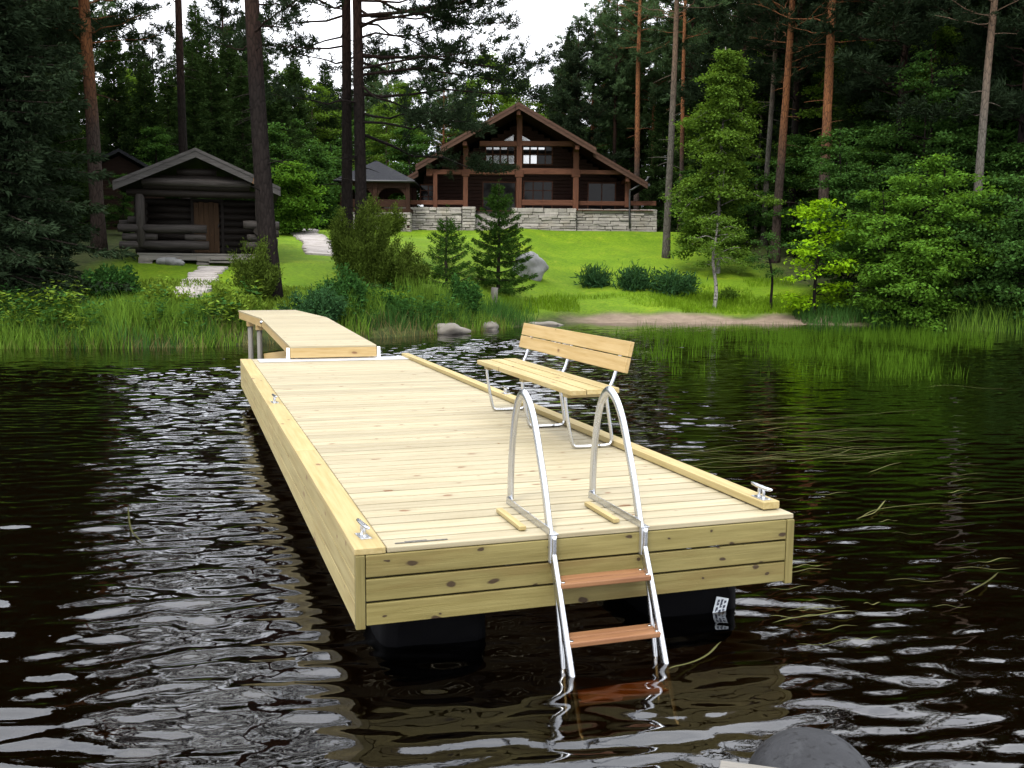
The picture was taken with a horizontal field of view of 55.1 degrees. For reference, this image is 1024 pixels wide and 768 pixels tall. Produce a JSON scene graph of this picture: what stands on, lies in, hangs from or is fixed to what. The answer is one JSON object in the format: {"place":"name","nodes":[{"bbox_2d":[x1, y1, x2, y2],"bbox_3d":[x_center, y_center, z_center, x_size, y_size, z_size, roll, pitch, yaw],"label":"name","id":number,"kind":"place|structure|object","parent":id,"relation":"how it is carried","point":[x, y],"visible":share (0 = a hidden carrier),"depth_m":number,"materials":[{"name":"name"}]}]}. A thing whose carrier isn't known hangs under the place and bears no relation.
{"place":"outdoors","nodes":[
{"label":"outdoors","id":0,"kind":"place"},
{"bbox_2d":[81,0,733,206],"label":"sky","id":1,"kind":"structure","parent":0,"point":[545,18],"materials":[{"name":"white"}]},
{"bbox_2d":[0,323,1023,767],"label":"lake water","id":2,"kind":"structure","parent":0,"point":[208,623],"depth_m":5.83,"materials":[{"name":"liquid"}]},
{"bbox_2d":[240,353,793,647],"bbox_3d":[-1.135,0.538,9.586,2.403,0.970,9.710,-2,7,-18],"label":"floating dock","id":3,"kind":"object","parent":2,"relation":"on","point":[394,469],"visible":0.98,"depth_m":5.58,"materials":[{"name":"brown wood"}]},
{"bbox_2d":[260,317,379,358],"bbox_3d":[-3.272,-0.803,16.090,1.338,0.320,4.794,-2,7,-18],"label":"gangway","id":4,"kind":"object","parent":3,"relation":"on","point":[314,337],"visible":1,"depth_m":14.74,"materials":[{"name":"brown wood"}]},
{"bbox_2d":[477,323,633,448],"bbox_3d":[0.285,-0.034,8.071,0.511,0.801,2.324,-2,7,-18],"label":"park bench","id":5,"kind":"object","parent":3,"relation":"on","point":[567,385],"visible":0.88,"depth_m":7.78,"materials":[{"name":"brown wood"}]},
{"bbox_2d":[506,386,668,676],"bbox_3d":[0.400,0.857,5.106,0.548,1.610,1.150,-2,7,-18],"label":"bathing ladder","id":6,"kind":"object","parent":3,"relation":"attached to","point":[652,630],"visible":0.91,"depth_m":4.97,"materials":[{"name":"metal"}]},
{"bbox_2d":[174,370,1010,644],"bbox_3d":[-1.291,0.563,11.367,12.533,0.012,9.681,3,7,22],"label":"floating weed","id":7,"kind":"object","parent":2,"relation":"on","point":[798,498],"visible":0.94,"depth_m":10.11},
{"bbox_2d":[720,727,869,767],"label":"rock","id":8,"kind":"object","parent":2,"relation":"on","point":[803,747],"visible":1,"depth_m":3.34,"materials":[{"name":"grey stone"}]},
{"bbox_2d":[615,320,995,379],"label":"water reeds","id":9,"kind":"object","parent":2,"relation":"in","point":[697,338],"visible":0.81,"depth_m":24.72,"materials":[{"name":"plant"}]},
{"bbox_2d":[14,227,1023,347],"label":"ground","id":10,"kind":"structure","parent":0,"point":[564,255],"depth_m":38.95,"materials":[{"name":"plant"}]},
{"bbox_2d":[0,10,99,304],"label":"spruce tree","id":11,"kind":"object","parent":10,"relation":"on","point":[29,190],"visible":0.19,"depth_m":25.05,"materials":[{"name":"green plant"}]},
{"bbox_2d":[20,30,111,239],"bbox_3d":[-17.774,-9.880,37.068,4.403,9.335,4.122,-4,8,-35],"label":"spruce","id":12,"kind":"object","parent":10,"relation":"on","point":[56,140],"visible":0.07,"depth_m":37.23,"materials":[{"name":"green plant"}]},
{"bbox_2d":[0,0,138,307],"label":"spruce tree","id":13,"kind":"object","parent":10,"relation":"on","point":[16,23],"visible":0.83,"depth_m":24.83,"materials":[{"name":"green plant"}]},
{"bbox_2d":[40,0,178,250],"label":"pine tree","id":14,"kind":"object","parent":10,"relation":"on","point":[100,31],"visible":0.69,"depth_m":34.52,"materials":[{"name":"brown plant"}]},
{"bbox_2d":[83,18,137,155],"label":"spruce","id":15,"kind":"object","parent":10,"relation":"on","point":[112,119],"visible":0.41,"depth_m":48.24,"materials":[{"name":"green plant"}]},
{"bbox_2d":[80,261,141,298],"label":"shore shrub","id":16,"kind":"object","parent":10,"relation":"on","point":[110,275],"visible":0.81,"depth_m":25.66,"materials":[{"name":"green plant"}]},
{"bbox_2d":[73,148,163,229],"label":"plank cabin","id":17,"kind":"object","parent":10,"relation":"on","point":[120,162],"visible":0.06,"depth_m":42.57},
{"bbox_2d":[0,281,239,348],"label":"shore sedge","id":18,"kind":"object","parent":10,"relation":"on","point":[118,335],"visible":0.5,"depth_m":22.81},
{"bbox_2d":[0,288,262,348],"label":"shore reeds","id":19,"kind":"object","parent":10,"relation":"on","point":[20,340],"visible":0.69,"depth_m":22.93,"materials":[{"name":"plant"}]},
{"bbox_2d":[0,275,266,338],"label":"bank foliage","id":20,"kind":"object","parent":10,"relation":"on","point":[160,310],"visible":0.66,"depth_m":23.22,"materials":[{"name":"green plant"}]},
{"bbox_2d":[117,56,175,198],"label":"spruce","id":21,"kind":"object","parent":10,"relation":"on","point":[144,116],"visible":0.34,"depth_m":47.47,"materials":[{"name":"green plant"}]},
{"bbox_2d":[133,126,179,198],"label":"tree","id":22,"kind":"object","parent":10,"relation":"on","point":[152,141],"visible":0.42,"depth_m":45.06,"materials":[{"name":"green plant"}]},
{"bbox_2d":[128,29,192,137],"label":"pine","id":23,"kind":"object","parent":10,"relation":"on","point":[161,53],"visible":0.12,"depth_m":57.73,"materials":[{"name":"green plant"}]},
{"bbox_2d":[13,276,311,322],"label":"bank herbs","id":24,"kind":"object","parent":10,"relation":"on","point":[271,300],"visible":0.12,"depth_m":26.85,"materials":[{"name":"green plant"}]},
{"bbox_2d":[151,65,177,155],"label":"spruce","id":25,"kind":"object","parent":10,"relation":"on","point":[168,94],"visible":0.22,"depth_m":50.36,"materials":[{"name":"green plant"}]},
{"bbox_2d":[158,0,198,198],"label":"pine tree","id":26,"kind":"object","parent":10,"relation":"on","point":[182,126],"visible":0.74,"depth_m":40.72,"materials":[{"name":"brown plant"}]},
{"bbox_2d":[172,0,212,148],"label":"spruce","id":27,"kind":"object","parent":10,"relation":"on","point":[196,36],"visible":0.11,"depth_m":59.66,"materials":[{"name":"green plant"}]},
{"bbox_2d":[112,148,280,264],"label":"log sauna","id":28,"kind":"structure","parent":10,"relation":"on","point":[203,231],"depth_m":31.64,"materials":[{"name":"wood"}]},
{"bbox_2d":[190,199,224,253],"bbox_3d":[-10.240,-5.303,33.015,1.058,1.816,0.154,-1,7,-15],"label":"door","id":29,"kind":"structure","parent":28,"relation":"in","point":[207,214],"depth_m":33.02,"materials":[{"name":"brown wood"}]},
{"bbox_2d":[166,50,233,199],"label":"spruce","id":30,"kind":"object","parent":10,"relation":"on","point":[197,114],"visible":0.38,"depth_m":46.51,"materials":[{"name":"green plant"}]},
{"bbox_2d":[178,42,241,198],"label":"spruce","id":31,"kind":"object","parent":10,"relation":"on","point":[214,76],"visible":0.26,"depth_m":48.43,"materials":[{"name":"green plant"}]},
{"bbox_2d":[163,0,288,75],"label":"pine","id":32,"kind":"object","parent":10,"relation":"on","point":[223,12],"visible":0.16,"depth_m":67.54,"materials":[{"name":"green plant"}]},
{"bbox_2d":[194,277,258,323],"bbox_3d":[-7.080,-2.011,24.398,1.465,1.308,1.428,0,7,0],"label":"shore shrub","id":33,"kind":"object","parent":10,"relation":"on","point":[244,303],"visible":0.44,"depth_m":24.10,"materials":[{"name":"green plant"}]},
{"bbox_2d":[209,24,249,199],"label":"spruce","id":34,"kind":"object","parent":10,"relation":"on","point":[228,56],"visible":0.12,"depth_m":55.92,"materials":[{"name":"green plant"}]},
{"bbox_2d":[217,56,278,217],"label":"spruce","id":35,"kind":"object","parent":10,"relation":"on","point":[234,157],"visible":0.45,"depth_m":47.48,"materials":[{"name":"green plant"}]},
{"bbox_2d":[0,306,505,349],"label":"dry reeds","id":36,"kind":"object","parent":10,"relation":"on","point":[180,345],"visible":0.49,"depth_m":23.37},
{"bbox_2d":[226,235,284,299],"bbox_3d":[-6.915,-3.129,26.384,1.549,2.003,1.467,0,7,0],"label":"juniper bush","id":37,"kind":"object","parent":10,"relation":"on","point":[258,265],"visible":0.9,"depth_m":26.10,"materials":[{"name":"green plant"}]},
{"bbox_2d":[201,0,313,299],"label":"pine tree","id":38,"kind":"object","parent":10,"relation":"on","point":[263,187],"visible":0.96,"depth_m":26.49,"materials":[{"name":"brown plant"}]},
{"bbox_2d":[238,310,322,359],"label":"shore platform","id":39,"kind":"structure","parent":10,"relation":"on","point":[251,317],"depth_m":19.30,"materials":[{"name":"brown wood"}]},
{"bbox_2d":[249,122,314,219],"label":"leafy shrub","id":40,"kind":"object","parent":10,"relation":"on","point":[281,151],"visible":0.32,"depth_m":52.59,"materials":[{"name":"green plant"}]},
{"bbox_2d":[268,84,312,227],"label":"spruce","id":41,"kind":"object","parent":10,"relation":"on","point":[280,116],"visible":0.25,"depth_m":54.44,"materials":[{"name":"green plant"}]},
{"bbox_2d":[271,160,332,234],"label":"leafy shrub","id":42,"kind":"object","parent":10,"relation":"on","point":[295,204],"visible":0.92,"depth_m":44.79,"materials":[{"name":"green plant"}]},
{"bbox_2d":[280,54,329,227],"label":"spruce","id":43,"kind":"object","parent":10,"relation":"on","point":[294,75],"visible":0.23,"depth_m":60.00,"materials":[{"name":"green plant"}]},
{"bbox_2d":[228,0,391,234],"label":"pine tree","id":44,"kind":"object","parent":10,"relation":"on","point":[290,48],"visible":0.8,"depth_m":32.48,"materials":[{"name":"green plant"}]},
{"bbox_2d":[274,282,352,320],"bbox_3d":[-5.155,-1.926,25.403,1.730,1.497,1.791,5,8,31],"label":"willow shrub","id":45,"kind":"object","parent":10,"relation":"on","point":[326,301],"visible":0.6,"depth_m":25.36,"materials":[{"name":"green plant"}]},
{"bbox_2d":[293,142,354,229],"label":"leafy shrub","id":46,"kind":"object","parent":10,"relation":"on","point":[319,162],"visible":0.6,"depth_m":51.01,"materials":[{"name":"green plant"}]},
{"bbox_2d":[296,75,352,206],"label":"birch","id":47,"kind":"object","parent":10,"relation":"on","point":[319,117],"visible":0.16,"depth_m":63.96,"materials":[{"name":"green plant"}]},
{"bbox_2d":[313,262,371,310],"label":"willow shrub","id":48,"kind":"object","parent":10,"relation":"on","point":[343,287],"visible":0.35,"depth_m":26.55,"materials":[{"name":"green plant"}]},
{"bbox_2d":[326,194,398,286],"bbox_3d":[-4.662,-4.393,30.448,2.274,3.138,2.178,-2,7,-20],"label":"juniper bush","id":49,"kind":"object","parent":10,"relation":"on","point":[357,252],"visible":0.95,"depth_m":30.17,"materials":[{"name":"green plant"}]},
{"bbox_2d":[333,161,420,231],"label":"pavilion","id":50,"kind":"structure","parent":10,"relation":"on","point":[384,182],"depth_m":52.86,"materials":[{"name":"wood"}]},
{"bbox_2d":[352,102,418,199],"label":"birch","id":51,"kind":"object","parent":10,"relation":"on","point":[380,132],"visible":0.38,"depth_m":62.05,"materials":[{"name":"green plant"}]},
{"bbox_2d":[304,280,483,325],"bbox_3d":[-2.928,-2.326,28.422,2.340,1.367,8.156,7,9,42],"label":"bank foliage","id":52,"kind":"object","parent":10,"relation":"on","point":[390,297],"visible":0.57,"depth_m":27.64,"materials":[{"name":"green plant"}]},
{"bbox_2d":[368,126,434,206],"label":"tree","id":53,"kind":"object","parent":10,"relation":"on","point":[408,168],"visible":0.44,"depth_m":60.61,"materials":[{"name":"green plant"}]},
{"bbox_2d":[374,231,433,291],"bbox_3d":[-3.494,-3.793,31.003,1.968,2.051,1.610,-5,9,-36],"label":"juniper bush","id":54,"kind":"object","parent":10,"relation":"on","point":[404,263],"visible":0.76,"depth_m":30.70,"materials":[{"name":"green plant"}]},
{"bbox_2d":[297,278,538,331],"bbox_3d":[-2.101,-2.403,29.553,2.620,1.675,11.860,6,9,40],"label":"bank sedge","id":55,"kind":"object","parent":10,"relation":"on","point":[495,305],"visible":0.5,"depth_m":28.32,"materials":[{"name":"plant"}]},
{"bbox_2d":[264,0,573,281],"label":"pine tree","id":56,"kind":"object","parent":10,"relation":"on","point":[444,17],"visible":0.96,"depth_m":31.03,"materials":[{"name":"green plant"}]},
{"bbox_2d":[314,272,525,337],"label":"bank grass","id":57,"kind":"structure","parent":10,"relation":"on","point":[434,290],"depth_m":29.08,"materials":[{"name":"plant"}]},
{"bbox_2d":[413,57,482,155],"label":"pine","id":58,"kind":"object","parent":10,"relation":"on","point":[434,134],"visible":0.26,"depth_m":67.90,"materials":[{"name":"green plant"}]},
{"bbox_2d":[420,204,479,294],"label":"young spruce","id":59,"kind":"object","parent":10,"relation":"on","point":[448,270],"visible":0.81,"depth_m":31.57,"materials":[{"name":"green plant"}]},
{"bbox_2d":[434,52,526,141],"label":"birch","id":60,"kind":"object","parent":10,"relation":"on","point":[490,102],"visible":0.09,"depth_m":69.70,"materials":[{"name":"green plant"}]},
{"bbox_2d":[462,172,538,296],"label":"young spruce","id":61,"kind":"object","parent":10,"relation":"on","point":[497,233],"visible":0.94,"depth_m":35.84,"materials":[{"name":"green plant"}]},
{"bbox_2d":[384,102,656,231],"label":"log house","id":62,"kind":"structure","parent":10,"relation":"on","point":[562,179],"depth_m":54.75,"materials":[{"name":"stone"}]},
{"bbox_2d":[518,18,633,162],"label":"pine","id":63,"kind":"object","parent":10,"relation":"on","point":[572,121],"visible":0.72,"depth_m":66.73,"materials":[{"name":"green plant"}]},
{"bbox_2d":[552,0,635,146],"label":"pine","id":64,"kind":"object","parent":10,"relation":"on","point":[600,33],"visible":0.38,"depth_m":68.86,"materials":[{"name":"green plant"}]},
{"bbox_2d":[572,0,671,162],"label":"pine","id":65,"kind":"object","parent":10,"relation":"on","point":[604,69],"visible":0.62,"depth_m":66.69,"materials":[{"name":"green plant"}]},
{"bbox_2d":[595,14,676,227],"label":"spruce","id":66,"kind":"object","parent":10,"relation":"on","point":[627,143],"visible":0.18,"depth_m":73.49,"materials":[{"name":"green plant"}]},
{"bbox_2d":[595,0,680,209],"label":"pine tree","id":67,"kind":"object","parent":10,"relation":"on","point":[637,123],"visible":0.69,"depth_m":64.22,"materials":[{"name":"green plant"}]},
{"bbox_2d":[605,0,706,198],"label":"pine","id":68,"kind":"object","parent":10,"relation":"on","point":[656,91],"visible":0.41,"depth_m":66.77,"materials":[{"name":"green plant"}]},
{"bbox_2d":[633,82,679,231],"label":"spruce","id":69,"kind":"object","parent":10,"relation":"on","point":[658,142],"visible":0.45,"depth_m":66.16,"materials":[{"name":"green plant"}]},
{"bbox_2d":[637,0,713,231],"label":"pine tree","id":70,"kind":"object","parent":10,"relation":"on","point":[699,32],"visible":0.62,"depth_m":58.19,"materials":[{"name":"green plant"}]},
{"bbox_2d":[643,254,708,297],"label":"lawn shrub","id":71,"kind":"object","parent":10,"relation":"on","point":[674,283],"visible":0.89,"depth_m":38.60,"materials":[{"name":"green plant"}]},
{"bbox_2d":[625,0,729,258],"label":"pine tree","id":72,"kind":"object","parent":10,"relation":"on","point":[666,246],"visible":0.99,"depth_m":46.80,"materials":[{"name":"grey plant"}]},
{"bbox_2d":[629,0,731,163],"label":"pine","id":73,"kind":"object","parent":10,"relation":"on","point":[654,56],"visible":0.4,"depth_m":63.34,"materials":[{"name":"green plant"}]},
{"bbox_2d":[684,214,751,307],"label":"young birch","id":74,"kind":"object","parent":10,"relation":"on","point":[713,221],"visible":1,"depth_m":36.54,"materials":[{"name":"green plant"}]},
{"bbox_2d":[661,47,786,273],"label":"birch tree","id":75,"kind":"object","parent":10,"relation":"on","point":[729,68],"visible":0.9,"depth_m":42.62,"materials":[{"name":"green plant"}]},
{"bbox_2d":[669,0,802,166],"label":"pine","id":76,"kind":"object","parent":10,"relation":"on","point":[694,93],"visible":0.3,"depth_m":54.53,"materials":[{"name":"green plant"}]},
{"bbox_2d":[728,161,782,246],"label":"tree","id":77,"kind":"object","parent":10,"relation":"on","point":[758,220],"visible":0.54,"depth_m":49.00,"materials":[{"name":"green plant"}]},
{"bbox_2d":[706,49,805,231],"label":"birch","id":78,"kind":"object","parent":10,"relation":"on","point":[754,109],"visible":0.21,"depth_m":52.24,"materials":[{"name":"green plant"}]},
{"bbox_2d":[648,271,865,310],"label":"meadow grass","id":79,"kind":"structure","parent":10,"relation":"on","point":[760,281],"depth_m":38.31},
{"bbox_2d":[723,0,815,246],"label":"pine tree","id":80,"kind":"object","parent":10,"relation":"on","point":[768,15],"visible":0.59,"depth_m":48.67,"materials":[{"name":"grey plant"}]},
{"bbox_2d":[740,0,843,225],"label":"spruce","id":81,"kind":"object","parent":10,"relation":"on","point":[779,98],"visible":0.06,"depth_m":51.61,"materials":[{"name":"green plant"}]},
{"bbox_2d":[749,133,839,256],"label":"tree","id":82,"kind":"object","parent":10,"relation":"on","point":[795,166],"visible":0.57,"depth_m":45.67,"materials":[{"name":"green plant"}]},
{"bbox_2d":[711,0,878,242],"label":"pine","id":83,"kind":"object","parent":10,"relation":"on","point":[761,66],"visible":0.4,"depth_m":47.44,"materials":[{"name":"green plant"}]},
{"bbox_2d":[744,0,845,262],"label":"pine tree","id":84,"kind":"object","parent":10,"relation":"on","point":[785,80],"visible":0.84,"depth_m":44.62,"materials":[{"name":"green plant"}]},
{"bbox_2d":[740,0,884,276],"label":"pine tree","id":85,"kind":"object","parent":10,"relation":"on","point":[828,93],"visible":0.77,"depth_m":41.27,"materials":[{"name":"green plant"}]},
{"bbox_2d":[767,196,875,318],"bbox_3d":[11.184,-4.306,35.128,3.430,4.802,4.020,5,8,31],"label":"bright maple","id":86,"kind":"object","parent":10,"relation":"on","point":[812,212],"visible":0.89,"depth_m":35.07,"materials":[{"name":"green plant"}]},
{"bbox_2d":[797,15,881,246],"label":"spruce","id":87,"kind":"object","parent":10,"relation":"on","point":[849,124],"visible":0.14,"depth_m":45.41,"materials":[{"name":"green plant"}]},
{"bbox_2d":[786,36,897,207],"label":"birch","id":88,"kind":"object","parent":10,"relation":"on","point":[820,97],"visible":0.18,"depth_m":46.90,"materials":[{"name":"green plant"}]},
{"bbox_2d":[777,127,910,298],"bbox_3d":[12.815,-6.312,37.729,5.388,6.943,4.920,6,9,40],"label":"alder tree","id":89,"kind":"object","parent":10,"relation":"on","point":[851,177],"visible":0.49,"depth_m":37.16,"materials":[{"name":"green plant"}]},
{"bbox_2d":[795,123,921,259],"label":"tree","id":90,"kind":"object","parent":10,"relation":"on","point":[873,147],"visible":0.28,"depth_m":40.91,"materials":[{"name":"green plant"}]},
{"bbox_2d":[797,170,969,320],"bbox_3d":[13.001,-4.732,34.600,5.700,5.633,5.664,2,7,16],"label":"alder tree","id":91,"kind":"object","parent":10,"relation":"on","point":[877,240],"visible":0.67,"depth_m":34.36,"materials":[{"name":"green plant"}]},
{"bbox_2d":[795,0,1009,252],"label":"pine","id":92,"kind":"object","parent":10,"relation":"on","point":[861,81],"visible":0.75,"depth_m":39.58,"materials":[{"name":"green plant"}]},
{"bbox_2d":[786,291,1023,332],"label":"shore grass","id":93,"kind":"structure","parent":10,"relation":"on","point":[838,314],"depth_m":33.99,"materials":[{"name":"plant"}]},
{"bbox_2d":[851,49,976,257],"bbox_3d":[16.111,-8.305,38.297,5.122,9.279,6.532,0,7,0],"label":"alder tree","id":94,"kind":"object","parent":10,"relation":"on","point":[941,128],"visible":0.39,"depth_m":37.95,"materials":[{"name":"green plant"}]},
{"bbox_2d":[868,24,969,216],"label":"birch","id":95,"kind":"object","parent":10,"relation":"on","point":[945,35],"visible":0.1,"depth_m":42.38,"materials":[{"name":"green plant"}]},
{"bbox_2d":[853,236,996,330],"bbox_3d":[13.575,-3.156,32.883,3.899,3.571,4.383,-4,8,-35],"label":"alder tree","id":96,"kind":"object","parent":10,"relation":"on","point":[934,266],"visible":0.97,"depth_m":32.45,"materials":[{"name":"green plant"}]},
{"bbox_2d":[851,153,1020,315],"bbox_3d":[15.139,-4.838,33.644,4.698,6.058,5.842,-5,9,-38],"label":"alder tree","id":97,"kind":"object","parent":10,"relation":"on","point":[949,178],"visible":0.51,"depth_m":33.05,"materials":[{"name":"green plant"}]},
{"bbox_2d":[885,0,1023,206],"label":"pine","id":98,"kind":"object","parent":10,"relation":"on","point":[1002,50],"visible":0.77,"depth_m":36.68,"materials":[{"name":"green plant"}]},
{"bbox_2d":[926,121,1011,265],"bbox_3d":[17.788,-6.758,37.235,4.269,6.318,4.873,2,7,13],"label":"tree","id":99,"kind":"object","parent":10,"relation":"on","point":[967,163],"visible":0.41,"depth_m":36.67,"materials":[{"name":"green plant"}]},
{"bbox_2d":[925,0,1019,303],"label":"pine tree","id":100,"kind":"object","parent":10,"relation":"on","point":[985,102],"visible":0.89,"depth_m":33.56,"materials":[{"name":"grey plant"}]},
{"bbox_2d":[934,298,1023,332],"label":"reeds","id":101,"kind":"object","parent":10,"relation":"on","point":[958,320],"visible":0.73,"depth_m":31.57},
{"bbox_2d":[936,0,1023,255],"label":"spruce","id":102,"kind":"object","parent":10,"relation":"on","point":[990,121],"visible":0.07,"depth_m":38.23,"materials":[{"name":"green plant"}]},
{"bbox_2d":[940,172,1023,313],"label":"alder tree","id":103,"kind":"object","parent":10,"relation":"on","point":[1017,182],"visible":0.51,"depth_m":32.43,"materials":[{"name":"green plant"}]},
{"bbox_2d":[962,193,1023,321],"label":"alder tree","id":104,"kind":"object","parent":10,"relation":"on","point":[1012,253],"visible":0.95,"depth_m":31.19,"materials":[{"name":"green plant"}]},
{"bbox_2d":[979,139,1023,286],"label":"tree","id":105,"kind":"object","parent":10,"relation":"on","point":[1005,156],"visible":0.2,"depth_m":35.14,"materials":[{"name":"green plant"}]},
{"bbox_2d":[495,290,854,314],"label":"meadow grass","id":106,"kind":"structure","parent":0,"point":[765,303],"depth_m":36.82,"materials":[{"name":"plant"}]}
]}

